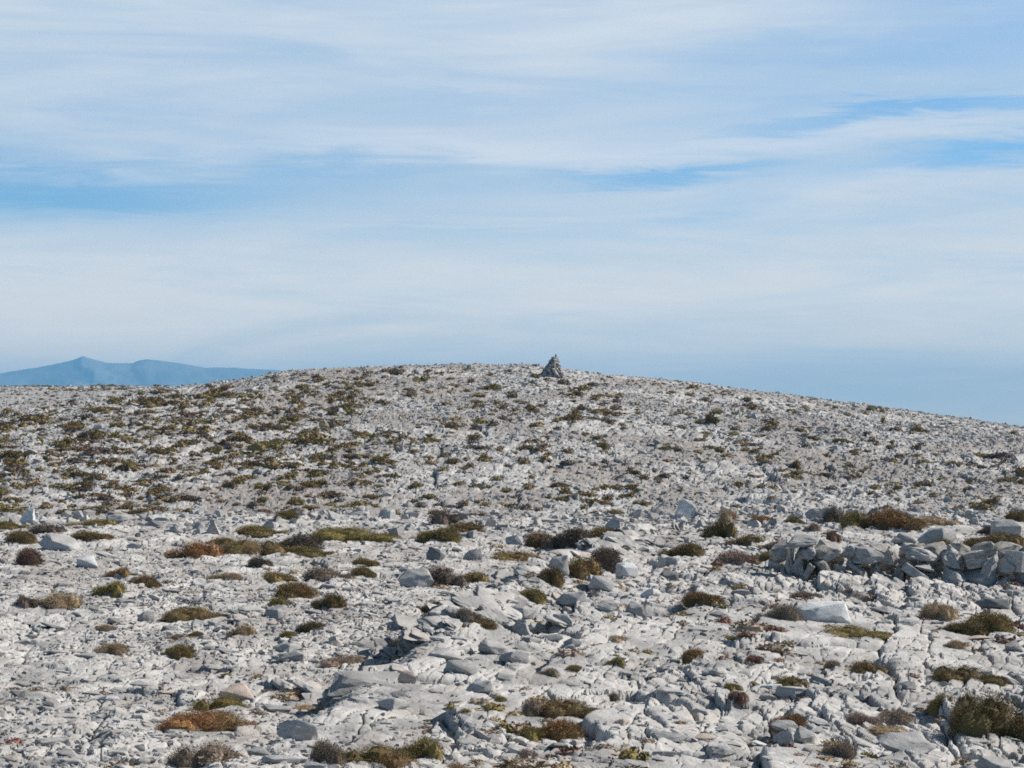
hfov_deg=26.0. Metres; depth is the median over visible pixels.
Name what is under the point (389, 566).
rock
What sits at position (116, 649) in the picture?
cushion shrub
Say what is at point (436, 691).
rock
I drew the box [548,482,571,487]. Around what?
cushion shrub
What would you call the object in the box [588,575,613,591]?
rock
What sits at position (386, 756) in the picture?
cushion shrub
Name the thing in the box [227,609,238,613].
rock
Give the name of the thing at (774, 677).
rock
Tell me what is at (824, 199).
sky
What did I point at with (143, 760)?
rock
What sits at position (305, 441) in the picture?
cushion shrub
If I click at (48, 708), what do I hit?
rock
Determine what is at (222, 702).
cushion shrub
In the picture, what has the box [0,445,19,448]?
cushion shrub
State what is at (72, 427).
cushion shrub
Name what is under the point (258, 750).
rock
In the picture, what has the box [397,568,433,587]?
rock
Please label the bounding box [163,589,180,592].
rock
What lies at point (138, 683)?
rock
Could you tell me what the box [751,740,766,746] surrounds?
rock
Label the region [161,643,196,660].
cushion shrub
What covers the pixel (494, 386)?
cushion shrub
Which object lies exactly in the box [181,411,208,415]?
cushion shrub
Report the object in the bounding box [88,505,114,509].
cushion shrub
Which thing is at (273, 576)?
cushion shrub
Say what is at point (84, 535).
cushion shrub
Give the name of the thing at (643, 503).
cushion shrub
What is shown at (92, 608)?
rock
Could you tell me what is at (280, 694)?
rock
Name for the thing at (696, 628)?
rock
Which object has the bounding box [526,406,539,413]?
cushion shrub
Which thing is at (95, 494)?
cushion shrub
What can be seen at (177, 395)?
cushion shrub
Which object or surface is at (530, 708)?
cushion shrub
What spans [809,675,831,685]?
rock
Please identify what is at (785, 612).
cushion shrub
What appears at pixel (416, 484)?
cushion shrub
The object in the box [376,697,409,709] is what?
rock
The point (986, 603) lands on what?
rock
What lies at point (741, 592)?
rock
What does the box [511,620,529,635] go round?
rock
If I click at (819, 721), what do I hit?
rock
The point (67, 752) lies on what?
rock
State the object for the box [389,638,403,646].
cushion shrub
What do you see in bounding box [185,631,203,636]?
cushion shrub
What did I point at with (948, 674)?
cushion shrub
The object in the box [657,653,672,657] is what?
rock
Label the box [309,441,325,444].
cushion shrub
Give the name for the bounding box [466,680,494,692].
rock
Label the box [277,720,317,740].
rock
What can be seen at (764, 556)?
cushion shrub
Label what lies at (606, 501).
cushion shrub
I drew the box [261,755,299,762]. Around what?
rock
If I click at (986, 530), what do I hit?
cushion shrub
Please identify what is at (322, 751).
cushion shrub
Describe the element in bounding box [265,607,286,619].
rock
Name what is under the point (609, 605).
rock
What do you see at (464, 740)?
rock
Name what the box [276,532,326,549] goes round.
cushion shrub
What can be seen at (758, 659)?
cushion shrub
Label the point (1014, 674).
rock
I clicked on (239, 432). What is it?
cushion shrub
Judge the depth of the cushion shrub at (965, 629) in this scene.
24.02 m
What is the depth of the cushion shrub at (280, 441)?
122.49 m
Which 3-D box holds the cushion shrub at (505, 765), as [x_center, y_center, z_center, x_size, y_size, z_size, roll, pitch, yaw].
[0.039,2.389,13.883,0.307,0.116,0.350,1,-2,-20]
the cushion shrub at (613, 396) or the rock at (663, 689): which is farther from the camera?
the cushion shrub at (613, 396)
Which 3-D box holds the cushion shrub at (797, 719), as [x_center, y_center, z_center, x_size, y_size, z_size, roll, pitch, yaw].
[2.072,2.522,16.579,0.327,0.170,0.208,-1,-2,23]
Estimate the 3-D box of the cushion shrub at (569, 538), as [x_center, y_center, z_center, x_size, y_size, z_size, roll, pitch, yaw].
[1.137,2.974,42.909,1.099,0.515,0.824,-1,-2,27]
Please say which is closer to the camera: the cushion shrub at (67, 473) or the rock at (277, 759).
the rock at (277, 759)
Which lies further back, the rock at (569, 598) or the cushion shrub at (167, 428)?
the cushion shrub at (167, 428)
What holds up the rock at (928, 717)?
on the ground
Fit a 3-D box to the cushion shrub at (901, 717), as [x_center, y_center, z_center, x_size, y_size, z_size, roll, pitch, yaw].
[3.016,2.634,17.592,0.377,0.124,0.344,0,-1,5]
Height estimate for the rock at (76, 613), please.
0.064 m
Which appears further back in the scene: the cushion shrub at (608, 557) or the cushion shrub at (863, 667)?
the cushion shrub at (608, 557)
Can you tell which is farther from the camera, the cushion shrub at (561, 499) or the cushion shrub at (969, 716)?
the cushion shrub at (561, 499)
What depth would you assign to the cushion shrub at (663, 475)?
111.40 m
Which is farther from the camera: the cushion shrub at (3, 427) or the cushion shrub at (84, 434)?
the cushion shrub at (3, 427)
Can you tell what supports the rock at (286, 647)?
on the ground
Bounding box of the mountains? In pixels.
[0,356,280,385]
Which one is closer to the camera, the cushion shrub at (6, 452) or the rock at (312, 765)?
the rock at (312, 765)
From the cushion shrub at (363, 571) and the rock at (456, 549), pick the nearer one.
the cushion shrub at (363, 571)
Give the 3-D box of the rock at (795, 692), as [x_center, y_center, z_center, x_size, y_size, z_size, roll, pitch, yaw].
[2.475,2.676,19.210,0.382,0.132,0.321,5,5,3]
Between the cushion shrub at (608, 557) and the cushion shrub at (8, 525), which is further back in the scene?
the cushion shrub at (8, 525)
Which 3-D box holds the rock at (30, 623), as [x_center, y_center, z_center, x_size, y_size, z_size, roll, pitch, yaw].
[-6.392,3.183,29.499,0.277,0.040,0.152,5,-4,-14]
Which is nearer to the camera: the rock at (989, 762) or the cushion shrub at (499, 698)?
the rock at (989, 762)
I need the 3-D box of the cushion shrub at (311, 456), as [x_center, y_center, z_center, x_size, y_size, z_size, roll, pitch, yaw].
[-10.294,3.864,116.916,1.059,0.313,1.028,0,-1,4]
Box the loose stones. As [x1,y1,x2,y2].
[0,504,1023,767]
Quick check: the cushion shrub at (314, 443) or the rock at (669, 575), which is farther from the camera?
the cushion shrub at (314, 443)
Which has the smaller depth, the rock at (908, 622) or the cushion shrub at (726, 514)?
the rock at (908, 622)
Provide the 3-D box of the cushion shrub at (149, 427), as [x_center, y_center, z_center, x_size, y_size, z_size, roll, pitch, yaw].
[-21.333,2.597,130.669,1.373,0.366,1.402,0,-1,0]
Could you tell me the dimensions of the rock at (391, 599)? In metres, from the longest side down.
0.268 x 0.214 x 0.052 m
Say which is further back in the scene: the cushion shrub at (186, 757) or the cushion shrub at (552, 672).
the cushion shrub at (552, 672)
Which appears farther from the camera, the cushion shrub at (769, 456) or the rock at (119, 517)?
the cushion shrub at (769, 456)
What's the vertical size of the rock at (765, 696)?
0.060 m
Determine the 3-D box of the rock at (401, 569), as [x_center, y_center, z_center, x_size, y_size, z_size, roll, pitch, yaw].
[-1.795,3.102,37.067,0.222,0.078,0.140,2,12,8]
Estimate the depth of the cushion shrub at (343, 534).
44.86 m
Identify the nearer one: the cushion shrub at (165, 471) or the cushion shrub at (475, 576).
the cushion shrub at (475, 576)
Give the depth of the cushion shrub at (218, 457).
116.60 m
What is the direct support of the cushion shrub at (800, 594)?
on the ground
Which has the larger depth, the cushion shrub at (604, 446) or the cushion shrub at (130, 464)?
the cushion shrub at (604, 446)
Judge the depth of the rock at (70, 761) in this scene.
16.81 m
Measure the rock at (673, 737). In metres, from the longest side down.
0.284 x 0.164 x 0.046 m
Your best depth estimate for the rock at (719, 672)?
19.83 m
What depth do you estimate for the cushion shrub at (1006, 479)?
113.55 m
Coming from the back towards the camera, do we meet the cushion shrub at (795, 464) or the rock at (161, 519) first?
the cushion shrub at (795, 464)
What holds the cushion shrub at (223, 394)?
on the ground
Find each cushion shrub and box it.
[0,425,25,429]
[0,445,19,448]
[0,450,25,457]
[0,520,30,529]
[2,449,17,457]
[2,457,18,462]
[2,529,39,543]
[3,496,22,502]
[13,545,43,566]
[14,594,40,608]
[21,451,39,456]
[23,482,50,486]
[29,523,67,533]
[33,590,85,609]
[48,483,76,489]
[53,447,74,450]
[54,461,71,465]
[60,421,83,427]
[60,435,76,444]
[61,471,73,476]
[64,425,78,429]
[64,517,120,525]
[69,492,111,498]
[70,445,93,450]
[70,530,116,541]
[72,460,87,463]
[72,471,87,476]
[73,480,97,487]
[73,485,91,491]
[75,437,89,440]
[76,430,92,438]
[77,429,108,436]
[81,445,117,453]
[84,406,123,411]
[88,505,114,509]
[90,580,127,597]
[92,642,130,655]
[94,509,109,512]
[94,623,115,631]
[101,499,128,502]
[104,457,124,463]
[104,566,130,577]
[105,397,123,402]
[107,422,126,427]
[113,466,143,470]
[116,460,140,469]
[117,503,140,509]
[126,507,154,514]
[128,573,162,587]
[140,395,163,404]
[140,425,159,430]
[142,409,157,413]
[146,489,164,493]
[147,447,174,454]
[148,486,174,491]
[152,707,259,732]
[157,426,176,429]
[157,468,175,472]
[157,604,227,622]
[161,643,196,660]
[162,393,184,397]
[162,400,182,405]
[163,538,225,558]
[164,633,185,639]
[166,739,247,767]
[176,418,197,421]
[176,439,197,444]
[176,494,202,500]
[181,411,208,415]
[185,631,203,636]
[186,693,251,710]
[205,572,242,580]
[207,537,234,544]
[208,455,229,461]
[209,384,234,391]
[211,391,235,397]
[215,471,236,475]
[217,537,288,555]
[221,481,236,488]
[225,623,256,638]
[226,434,254,440]
[231,478,247,483]
[232,524,290,538]
[233,431,247,434]
[236,465,255,469]
[244,440,288,450]
[246,424,262,428]
[246,460,261,465]
[246,556,273,567]
[254,496,272,502]
[261,569,298,582]
[263,447,282,451]
[268,595,294,606]
[269,423,288,430]
[271,480,291,485]
[272,440,293,442]
[272,510,300,519]
[272,581,316,598]
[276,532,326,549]
[279,630,302,637]
[283,415,302,421]
[285,545,338,557]
[286,499,305,504]
[291,703,323,711]
[294,438,313,444]
[295,621,325,632]
[296,429,316,433]
[299,481,320,486]
[300,565,356,581]
[301,505,319,509]
[302,584,320,597]
[305,452,333,456]
[306,469,330,474]
[308,455,322,459]
[308,523,406,542]
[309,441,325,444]
[309,591,348,608]
[309,735,348,765]
[317,652,366,667]
[330,492,346,496]
[333,391,347,394]
[337,402,359,407]
[341,479,375,484]
[344,742,420,767]
[346,454,371,458]
[349,566,378,577]
[351,431,361,434]
[352,557,380,566]
[361,493,383,498]
[369,455,398,463]
[374,399,386,403]
[374,473,399,477]
[379,430,403,434]
[381,434,395,438]
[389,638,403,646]
[397,735,445,761]
[407,481,428,488]
[413,599,442,611]
[414,525,463,542]
[422,455,435,459]
[424,563,470,586]
[427,509,463,524]
[428,509,447,513]
[439,421,460,429]
[444,759,472,767]
[446,458,459,464]
[448,522,485,531]
[453,481,465,484]
[453,571,489,582]
[453,607,482,622]
[453,707,471,715]
[463,444,490,449]
[468,483,493,488]
[468,617,499,629]
[482,383,501,389]
[489,548,542,561]
[489,695,507,701]
[492,758,535,767]
[517,723,550,740]
[518,444,533,449]
[519,587,547,604]
[519,747,537,758]
[521,697,545,716]
[523,529,553,548]
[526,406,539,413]
[535,667,560,678]
[537,565,565,586]
[537,718,586,741]
[540,526,593,549]
[540,694,598,718]
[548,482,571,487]
[551,496,568,500]
[557,413,584,420]
[562,494,582,498]
[564,664,583,671]
[565,391,583,395]
[568,553,603,580]
[576,404,592,410]
[585,416,607,420]
[586,382,599,386]
[586,525,617,537]
[587,409,615,414]
[588,545,623,571]
[593,509,626,514]
[595,441,610,449]
[596,394,616,397]
[599,499,610,503]
[603,657,625,668]
[608,635,630,642]
[609,692,619,701]
[611,485,626,489]
[622,483,641,489]
[623,470,642,474]
[632,500,650,504]
[655,446,670,449]
[655,472,670,477]
[656,541,705,557]
[679,590,727,606]
[680,648,706,664]
[699,518,738,538]
[704,412,719,423]
[715,549,762,565]
[719,508,739,521]
[723,682,743,691]
[724,533,766,545]
[725,635,736,640]
[727,690,749,705]
[743,653,763,663]
[748,443,762,446]
[748,514,777,522]
[751,603,804,622]
[755,454,775,459]
[756,540,786,549]
[757,551,769,561]
[760,424,772,431]
[767,712,808,733]
[780,677,809,687]
[784,516,805,523]
[788,459,801,469]
[789,590,824,598]
[797,435,821,440]
[803,522,820,531]
[813,472,830,475]
[818,622,897,641]
[820,739,858,759]
[822,505,848,522]
[823,659,841,669]
[825,530,841,542]
[832,438,853,443]
[838,509,871,529]
[845,710,884,726]
[850,659,889,673]
[864,506,926,530]
[865,723,907,734]
[874,709,915,725]
[910,426,929,432]
[913,481,932,486]
[916,515,961,525]
[917,600,960,620]
[925,692,952,715]
[928,538,952,544]
[930,662,1009,686]
[942,621,988,635]
[943,639,965,649]
[946,683,1023,742]
[960,610,1017,635]
[962,536,989,548]
[972,453,986,457]
[976,525,990,534]
[981,498,994,503]
[983,531,1023,546]
[984,452,1014,458]
[992,477,1016,481]
[1004,509,1023,521]
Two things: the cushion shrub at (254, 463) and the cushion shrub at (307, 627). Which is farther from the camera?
the cushion shrub at (254, 463)
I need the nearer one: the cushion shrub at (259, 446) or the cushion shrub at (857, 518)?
the cushion shrub at (857, 518)
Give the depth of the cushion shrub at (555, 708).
17.86 m
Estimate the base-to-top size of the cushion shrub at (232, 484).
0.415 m
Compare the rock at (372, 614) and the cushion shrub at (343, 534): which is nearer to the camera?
the rock at (372, 614)
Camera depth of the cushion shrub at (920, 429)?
142.02 m
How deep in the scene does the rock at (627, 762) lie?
14.31 m
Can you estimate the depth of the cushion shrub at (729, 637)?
23.25 m
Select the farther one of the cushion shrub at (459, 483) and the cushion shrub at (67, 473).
the cushion shrub at (67, 473)
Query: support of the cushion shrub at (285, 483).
on the ground
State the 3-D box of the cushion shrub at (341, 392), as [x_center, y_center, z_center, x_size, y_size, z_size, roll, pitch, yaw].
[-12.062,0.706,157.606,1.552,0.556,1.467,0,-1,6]
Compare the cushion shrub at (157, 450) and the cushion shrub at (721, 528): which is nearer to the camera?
the cushion shrub at (721, 528)
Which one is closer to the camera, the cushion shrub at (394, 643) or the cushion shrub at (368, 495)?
the cushion shrub at (394, 643)
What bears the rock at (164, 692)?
on the ground
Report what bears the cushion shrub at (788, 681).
on the ground
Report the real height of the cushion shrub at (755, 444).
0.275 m
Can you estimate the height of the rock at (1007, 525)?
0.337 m
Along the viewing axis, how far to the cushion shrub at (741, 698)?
18.45 m
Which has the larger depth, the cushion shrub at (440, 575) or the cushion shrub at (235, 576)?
the cushion shrub at (235, 576)
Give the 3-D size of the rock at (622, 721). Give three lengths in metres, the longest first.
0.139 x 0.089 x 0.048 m
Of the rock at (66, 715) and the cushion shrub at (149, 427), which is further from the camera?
the cushion shrub at (149, 427)
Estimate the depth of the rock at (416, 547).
42.45 m
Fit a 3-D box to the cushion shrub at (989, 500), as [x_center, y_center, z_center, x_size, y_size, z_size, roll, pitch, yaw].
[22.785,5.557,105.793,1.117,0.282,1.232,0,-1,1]
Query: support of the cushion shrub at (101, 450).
on the ground
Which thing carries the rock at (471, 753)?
on the ground
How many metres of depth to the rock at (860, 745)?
15.61 m
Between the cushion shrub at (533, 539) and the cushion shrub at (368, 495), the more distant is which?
the cushion shrub at (368, 495)
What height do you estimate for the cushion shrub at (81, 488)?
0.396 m
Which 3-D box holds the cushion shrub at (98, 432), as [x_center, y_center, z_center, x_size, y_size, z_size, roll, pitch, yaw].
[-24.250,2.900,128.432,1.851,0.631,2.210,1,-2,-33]
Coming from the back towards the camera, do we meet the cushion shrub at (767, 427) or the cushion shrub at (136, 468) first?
the cushion shrub at (767, 427)
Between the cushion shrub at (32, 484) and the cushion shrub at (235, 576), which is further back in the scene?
the cushion shrub at (32, 484)
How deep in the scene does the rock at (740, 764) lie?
14.92 m
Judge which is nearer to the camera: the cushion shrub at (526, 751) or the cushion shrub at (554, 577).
the cushion shrub at (526, 751)
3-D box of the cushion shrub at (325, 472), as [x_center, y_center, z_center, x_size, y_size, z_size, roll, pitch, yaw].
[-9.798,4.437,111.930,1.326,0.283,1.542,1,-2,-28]
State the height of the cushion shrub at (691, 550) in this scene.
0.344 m
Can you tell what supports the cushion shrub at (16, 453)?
on the ground
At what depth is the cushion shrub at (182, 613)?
28.91 m
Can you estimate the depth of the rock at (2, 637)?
27.45 m
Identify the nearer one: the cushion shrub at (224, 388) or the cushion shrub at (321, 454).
the cushion shrub at (321, 454)
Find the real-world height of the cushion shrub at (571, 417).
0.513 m
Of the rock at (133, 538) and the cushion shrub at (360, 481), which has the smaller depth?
the rock at (133, 538)
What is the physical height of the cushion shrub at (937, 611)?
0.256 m
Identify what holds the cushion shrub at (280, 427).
on the ground
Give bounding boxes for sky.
[0,0,1023,425]
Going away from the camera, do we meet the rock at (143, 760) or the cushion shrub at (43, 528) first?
the rock at (143, 760)
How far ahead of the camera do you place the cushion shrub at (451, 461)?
114.43 m
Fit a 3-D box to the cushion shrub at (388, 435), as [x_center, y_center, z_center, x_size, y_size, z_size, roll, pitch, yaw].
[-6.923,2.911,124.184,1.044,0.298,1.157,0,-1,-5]
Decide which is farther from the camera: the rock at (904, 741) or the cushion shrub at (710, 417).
the cushion shrub at (710, 417)
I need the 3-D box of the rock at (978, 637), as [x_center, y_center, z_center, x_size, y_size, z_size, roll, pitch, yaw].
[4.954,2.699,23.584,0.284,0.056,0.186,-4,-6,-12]
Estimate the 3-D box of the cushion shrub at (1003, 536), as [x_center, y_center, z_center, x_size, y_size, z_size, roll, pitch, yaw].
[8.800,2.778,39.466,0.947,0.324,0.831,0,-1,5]
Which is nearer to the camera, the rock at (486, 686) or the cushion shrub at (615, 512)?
the rock at (486, 686)
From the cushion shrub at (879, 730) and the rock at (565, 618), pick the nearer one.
the cushion shrub at (879, 730)
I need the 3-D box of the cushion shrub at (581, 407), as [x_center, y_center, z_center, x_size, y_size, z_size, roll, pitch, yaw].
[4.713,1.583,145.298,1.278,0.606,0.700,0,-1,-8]
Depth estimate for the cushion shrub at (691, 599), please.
26.56 m
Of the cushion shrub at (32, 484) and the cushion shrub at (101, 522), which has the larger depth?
the cushion shrub at (32, 484)
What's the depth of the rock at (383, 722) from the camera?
17.48 m
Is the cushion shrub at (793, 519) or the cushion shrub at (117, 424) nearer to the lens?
the cushion shrub at (793, 519)
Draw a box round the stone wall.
[768,534,1023,586]
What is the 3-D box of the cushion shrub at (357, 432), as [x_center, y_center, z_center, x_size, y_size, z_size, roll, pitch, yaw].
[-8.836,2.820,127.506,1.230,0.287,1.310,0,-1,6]
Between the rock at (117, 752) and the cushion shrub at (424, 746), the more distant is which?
the rock at (117, 752)
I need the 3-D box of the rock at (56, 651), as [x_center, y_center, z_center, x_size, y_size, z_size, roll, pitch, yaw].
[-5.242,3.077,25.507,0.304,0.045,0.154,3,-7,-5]
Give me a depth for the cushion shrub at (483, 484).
107.81 m
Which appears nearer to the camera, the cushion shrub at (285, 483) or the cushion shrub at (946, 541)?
the cushion shrub at (946, 541)
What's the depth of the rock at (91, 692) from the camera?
21.27 m
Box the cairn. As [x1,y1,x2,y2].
[539,354,563,377]
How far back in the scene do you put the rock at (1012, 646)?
22.51 m
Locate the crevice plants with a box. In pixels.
[0,512,1023,767]
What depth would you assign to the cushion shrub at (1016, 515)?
47.77 m
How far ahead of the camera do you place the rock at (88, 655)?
24.45 m
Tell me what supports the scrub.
on the ground
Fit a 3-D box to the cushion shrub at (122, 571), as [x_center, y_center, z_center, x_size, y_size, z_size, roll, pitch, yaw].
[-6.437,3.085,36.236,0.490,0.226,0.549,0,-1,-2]
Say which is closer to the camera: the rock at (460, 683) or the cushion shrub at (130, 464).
the rock at (460, 683)
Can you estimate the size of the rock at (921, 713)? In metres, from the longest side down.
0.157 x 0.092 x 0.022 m
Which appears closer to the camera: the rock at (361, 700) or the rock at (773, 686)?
the rock at (361, 700)
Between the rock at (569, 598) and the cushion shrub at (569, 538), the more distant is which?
the cushion shrub at (569, 538)
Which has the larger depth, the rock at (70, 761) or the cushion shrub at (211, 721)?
the cushion shrub at (211, 721)
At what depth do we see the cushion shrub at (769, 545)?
38.25 m
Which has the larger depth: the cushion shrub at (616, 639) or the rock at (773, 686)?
the cushion shrub at (616, 639)
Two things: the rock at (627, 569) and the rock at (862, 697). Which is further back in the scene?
the rock at (627, 569)
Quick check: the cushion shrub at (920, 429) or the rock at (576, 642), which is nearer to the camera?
the rock at (576, 642)
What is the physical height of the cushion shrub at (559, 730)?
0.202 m
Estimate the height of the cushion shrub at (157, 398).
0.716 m
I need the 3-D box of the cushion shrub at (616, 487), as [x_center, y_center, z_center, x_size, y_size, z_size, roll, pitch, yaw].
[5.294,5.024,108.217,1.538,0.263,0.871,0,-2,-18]
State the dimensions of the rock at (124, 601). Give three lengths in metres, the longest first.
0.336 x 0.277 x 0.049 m
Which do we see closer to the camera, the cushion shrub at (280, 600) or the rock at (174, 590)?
the cushion shrub at (280, 600)
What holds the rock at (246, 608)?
on the ground
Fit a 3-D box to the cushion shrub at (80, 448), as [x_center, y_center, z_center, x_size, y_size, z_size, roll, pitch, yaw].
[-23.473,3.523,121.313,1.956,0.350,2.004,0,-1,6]
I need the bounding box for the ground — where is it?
[0,364,1023,767]
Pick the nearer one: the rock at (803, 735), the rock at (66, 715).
the rock at (803, 735)
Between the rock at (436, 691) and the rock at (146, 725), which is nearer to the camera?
the rock at (146, 725)
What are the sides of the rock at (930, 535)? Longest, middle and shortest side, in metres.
0.823 x 0.520 x 0.404 m
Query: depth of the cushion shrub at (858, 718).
16.94 m
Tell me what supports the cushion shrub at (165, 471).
on the ground
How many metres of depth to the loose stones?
25.93 m
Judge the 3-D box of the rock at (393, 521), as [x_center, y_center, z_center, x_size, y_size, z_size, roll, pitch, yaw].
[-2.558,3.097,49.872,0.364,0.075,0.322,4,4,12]
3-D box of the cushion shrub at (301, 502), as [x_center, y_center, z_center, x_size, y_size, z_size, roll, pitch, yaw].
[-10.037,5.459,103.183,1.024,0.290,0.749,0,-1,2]
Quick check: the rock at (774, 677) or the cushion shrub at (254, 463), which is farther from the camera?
the cushion shrub at (254, 463)
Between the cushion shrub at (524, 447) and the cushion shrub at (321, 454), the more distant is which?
the cushion shrub at (524, 447)
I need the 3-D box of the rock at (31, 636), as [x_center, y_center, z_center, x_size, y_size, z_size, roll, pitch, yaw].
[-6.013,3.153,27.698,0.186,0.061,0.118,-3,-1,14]
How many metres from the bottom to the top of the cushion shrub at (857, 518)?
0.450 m
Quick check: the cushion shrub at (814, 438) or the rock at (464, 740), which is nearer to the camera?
the rock at (464, 740)
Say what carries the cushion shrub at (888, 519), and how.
on the ground
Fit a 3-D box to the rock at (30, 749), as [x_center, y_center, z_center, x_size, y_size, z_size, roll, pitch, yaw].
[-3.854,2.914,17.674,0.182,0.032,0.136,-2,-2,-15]
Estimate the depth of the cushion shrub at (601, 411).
143.38 m
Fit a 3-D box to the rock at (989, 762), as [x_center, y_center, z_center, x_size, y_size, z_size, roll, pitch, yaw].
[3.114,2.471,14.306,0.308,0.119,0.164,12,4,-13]
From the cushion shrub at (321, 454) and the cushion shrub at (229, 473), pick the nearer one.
the cushion shrub at (229, 473)
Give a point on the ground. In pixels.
(902, 642)
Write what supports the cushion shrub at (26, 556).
on the ground
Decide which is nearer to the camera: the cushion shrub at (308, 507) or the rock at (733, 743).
the rock at (733, 743)
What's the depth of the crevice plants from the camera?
20.65 m
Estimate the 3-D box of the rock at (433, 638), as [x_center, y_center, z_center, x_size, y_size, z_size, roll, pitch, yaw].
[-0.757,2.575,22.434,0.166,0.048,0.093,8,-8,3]
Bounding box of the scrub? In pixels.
[0,365,1023,516]
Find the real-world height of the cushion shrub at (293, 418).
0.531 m
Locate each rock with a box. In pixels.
[0,635,10,640]
[17,747,38,751]
[19,507,34,522]
[21,622,35,624]
[25,634,37,638]
[35,737,64,745]
[38,533,81,550]
[40,621,65,629]
[40,706,54,710]
[43,650,68,653]
[51,758,82,764]
[53,581,73,587]
[53,712,79,718]
[58,748,76,756]
[68,611,81,615]
[74,652,95,657]
[76,555,97,568]
[81,691,100,694]
[88,605,100,610]
[95,551,120,558]
[98,696,119,700]
[101,607,119,610]
[106,514,135,521]
[108,670,120,674]
[108,687,127,691]
[110,751,123,753]
[110,764,124,767]
[114,600,135,603]
[122,733,132,736]
[126,537,138,540]
[127,543,141,548]
[129,681,153,685]
[132,758,150,763]
[137,611,154,621]
[141,723,155,727]
[151,667,163,669]
[153,517,169,522]
[156,691,174,693]
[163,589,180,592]
[201,664,222,669]
[217,648,234,653]
[219,683,253,700]
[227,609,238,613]
[238,604,264,612]
[247,746,270,755]
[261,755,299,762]
[262,704,293,712]
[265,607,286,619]
[270,692,289,697]
[272,643,301,651]
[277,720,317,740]
[279,651,304,661]
[302,762,326,767]
[304,609,320,613]
[319,584,338,588]
[347,697,369,703]
[364,601,375,604]
[364,612,379,617]
[371,591,385,594]
[373,682,388,684]
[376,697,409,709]
[377,721,391,723]
[383,564,394,567]
[384,598,402,601]
[390,520,404,523]
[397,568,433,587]
[397,670,416,683]
[398,567,408,571]
[408,546,422,549]
[419,763,434,766]
[426,547,444,560]
[428,648,462,660]
[429,636,444,640]
[431,690,443,693]
[440,591,452,594]
[443,660,477,675]
[451,547,462,551]
[451,636,467,640]
[455,682,464,685]
[457,737,477,746]
[463,549,482,560]
[464,752,479,754]
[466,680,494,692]
[478,637,507,654]
[499,652,528,663]
[510,605,535,618]
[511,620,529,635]
[513,570,528,575]
[528,622,545,631]
[534,517,553,522]
[548,555,568,575]
[551,614,571,626]
[555,591,586,606]
[563,638,581,646]
[582,756,610,758]
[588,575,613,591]
[597,600,619,611]
[614,719,629,724]
[615,562,637,577]
[618,671,632,675]
[619,759,648,767]
[625,601,644,616]
[641,588,661,597]
[650,732,688,741]
[652,751,676,755]
[652,757,664,760]
[656,686,685,695]
[657,557,677,567]
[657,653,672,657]
[659,569,679,580]
[668,658,680,663]
[673,500,696,518]
[687,626,707,631]
[695,708,709,714]
[695,733,715,740]
[700,565,711,568]
[701,668,727,676]
[707,746,735,755]
[709,625,728,629]
[725,741,742,745]
[730,761,750,767]
[731,589,750,595]
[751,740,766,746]
[759,693,776,700]
[760,683,781,689]
[761,755,773,759]
[770,720,797,730]
[771,676,781,679]
[773,731,793,745]
[775,686,806,699]
[793,726,814,743]
[796,601,851,623]
[805,508,819,519]
[807,718,829,726]
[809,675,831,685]
[817,506,836,517]
[854,695,868,701]
[856,743,871,747]
[869,607,895,613]
[876,732,935,753]
[891,532,916,544]
[895,620,917,624]
[905,597,921,600]
[912,711,927,714]
[918,527,956,544]
[918,715,935,719]
[967,635,990,639]
[974,598,1009,609]
[974,756,1013,767]
[990,519,1021,534]
[1002,674,1019,684]
[1005,641,1022,651]
[1009,673,1023,675]
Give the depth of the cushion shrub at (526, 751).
15.20 m
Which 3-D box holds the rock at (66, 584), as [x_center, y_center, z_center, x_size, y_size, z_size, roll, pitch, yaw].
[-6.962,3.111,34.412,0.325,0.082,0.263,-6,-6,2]
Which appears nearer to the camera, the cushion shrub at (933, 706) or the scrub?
the cushion shrub at (933, 706)
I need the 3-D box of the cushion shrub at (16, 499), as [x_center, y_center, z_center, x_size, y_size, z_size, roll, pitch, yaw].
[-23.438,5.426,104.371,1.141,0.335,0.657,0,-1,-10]
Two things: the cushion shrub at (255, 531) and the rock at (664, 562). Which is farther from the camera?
the cushion shrub at (255, 531)
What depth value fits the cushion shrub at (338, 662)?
23.13 m
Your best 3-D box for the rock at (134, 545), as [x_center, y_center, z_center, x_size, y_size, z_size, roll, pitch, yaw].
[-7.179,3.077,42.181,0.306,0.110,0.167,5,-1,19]
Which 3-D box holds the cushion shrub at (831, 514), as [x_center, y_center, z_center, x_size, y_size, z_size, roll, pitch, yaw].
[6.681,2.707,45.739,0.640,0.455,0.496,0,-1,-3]
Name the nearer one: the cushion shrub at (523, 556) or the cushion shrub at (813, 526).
the cushion shrub at (523, 556)
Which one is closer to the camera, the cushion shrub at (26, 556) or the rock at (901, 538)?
the cushion shrub at (26, 556)
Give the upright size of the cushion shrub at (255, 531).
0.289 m
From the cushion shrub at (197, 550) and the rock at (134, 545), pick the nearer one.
the cushion shrub at (197, 550)
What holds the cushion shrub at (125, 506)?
on the ground
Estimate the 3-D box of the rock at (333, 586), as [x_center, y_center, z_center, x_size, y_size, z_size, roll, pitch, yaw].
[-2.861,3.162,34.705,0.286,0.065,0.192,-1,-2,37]
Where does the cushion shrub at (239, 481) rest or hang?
on the ground
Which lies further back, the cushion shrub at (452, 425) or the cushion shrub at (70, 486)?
the cushion shrub at (452, 425)
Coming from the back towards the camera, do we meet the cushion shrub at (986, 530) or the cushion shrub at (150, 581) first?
the cushion shrub at (986, 530)
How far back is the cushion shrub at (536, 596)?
26.63 m
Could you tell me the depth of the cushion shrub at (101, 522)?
48.54 m

